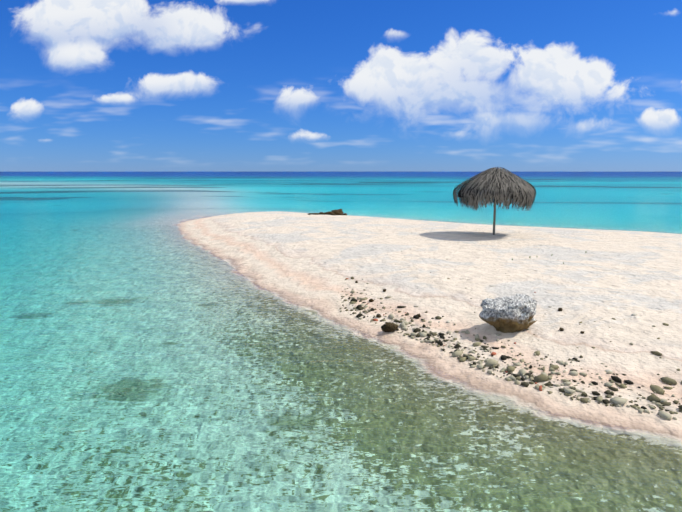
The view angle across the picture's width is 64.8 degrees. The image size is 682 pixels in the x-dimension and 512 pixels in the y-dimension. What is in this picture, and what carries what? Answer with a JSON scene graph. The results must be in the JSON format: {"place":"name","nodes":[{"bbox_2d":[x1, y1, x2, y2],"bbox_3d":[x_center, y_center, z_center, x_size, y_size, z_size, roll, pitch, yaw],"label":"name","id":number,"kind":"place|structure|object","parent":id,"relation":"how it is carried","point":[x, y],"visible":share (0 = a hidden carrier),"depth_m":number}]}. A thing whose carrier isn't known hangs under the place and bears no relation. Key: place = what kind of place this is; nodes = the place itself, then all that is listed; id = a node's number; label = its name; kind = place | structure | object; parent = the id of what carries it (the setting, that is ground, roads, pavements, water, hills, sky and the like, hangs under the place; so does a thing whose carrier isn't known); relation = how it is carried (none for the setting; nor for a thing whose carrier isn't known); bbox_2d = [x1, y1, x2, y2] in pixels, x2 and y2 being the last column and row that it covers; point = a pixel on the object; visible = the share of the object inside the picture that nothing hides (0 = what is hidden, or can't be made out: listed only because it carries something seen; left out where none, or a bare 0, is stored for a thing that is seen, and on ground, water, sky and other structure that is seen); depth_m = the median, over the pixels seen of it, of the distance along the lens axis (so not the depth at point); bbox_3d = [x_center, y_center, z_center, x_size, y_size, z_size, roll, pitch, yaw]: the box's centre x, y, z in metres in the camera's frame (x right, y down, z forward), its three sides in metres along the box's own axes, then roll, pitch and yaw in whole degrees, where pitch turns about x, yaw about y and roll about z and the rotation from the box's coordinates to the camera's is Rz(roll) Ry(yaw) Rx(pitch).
{"place":"outdoors","nodes":[
{"label":"outdoors","id":0,"kind":"place"},
{"bbox_2d":[0,172,681,511],"bbox_3d":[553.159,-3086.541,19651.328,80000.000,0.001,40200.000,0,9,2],"label":"sea water","id":1,"kind":"structure","parent":0,"point":[152,359],"depth_m":7.80},
{"bbox_2d":[0,0,681,171],"label":"sky","id":2,"kind":"structure","parent":0,"point":[86,85]},
{"bbox_2d":[177,211,681,439],"bbox_3d":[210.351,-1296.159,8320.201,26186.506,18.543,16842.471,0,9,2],"label":"sand terrain","id":3,"kind":"structure","parent":0,"point":[311,262],"depth_m":12.66},
{"bbox_2d":[331,209,343,214],"bbox_3d":[-0.264,-2.786,34.520,0.827,0.511,0.804,5,10,30],"label":"rock","id":4,"kind":"object","parent":3,"relation":"on","point":[338,212],"visible":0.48,"depth_m":34.28},
{"bbox_2d":[381,322,397,331],"bbox_3d":[0.920,1.333,10.114,0.298,0.224,0.245,-4,10,-23],"label":"rock","id":5,"kind":"object","parent":3,"relation":"on","point":[388,327],"visible":0.98,"depth_m":10.04},
{"bbox_2d":[453,167,535,234],"bbox_3d":[6.369,-2.050,21.798,3.236,3.097,3.219,-3,9,-18],"label":"thatched beach umbrella","id":6,"kind":"object","parent":3,"relation":"on","point":[500,185],"visible":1,"depth_m":20.66},
{"bbox_2d":[479,293,536,332],"bbox_3d":[2.970,1.071,9.529,1.116,0.677,0.874,-2,9,-13],"label":"boulder","id":7,"kind":"object","parent":3,"relation":"on","point":[513,314],"visible":0.85,"depth_m":9.31},
{"bbox_2d":[337,251,681,420],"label":"pebbles","id":8,"kind":"object","parent":3,"relation":"on","point":[619,401],"visible":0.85,"depth_m":7.91}
]}

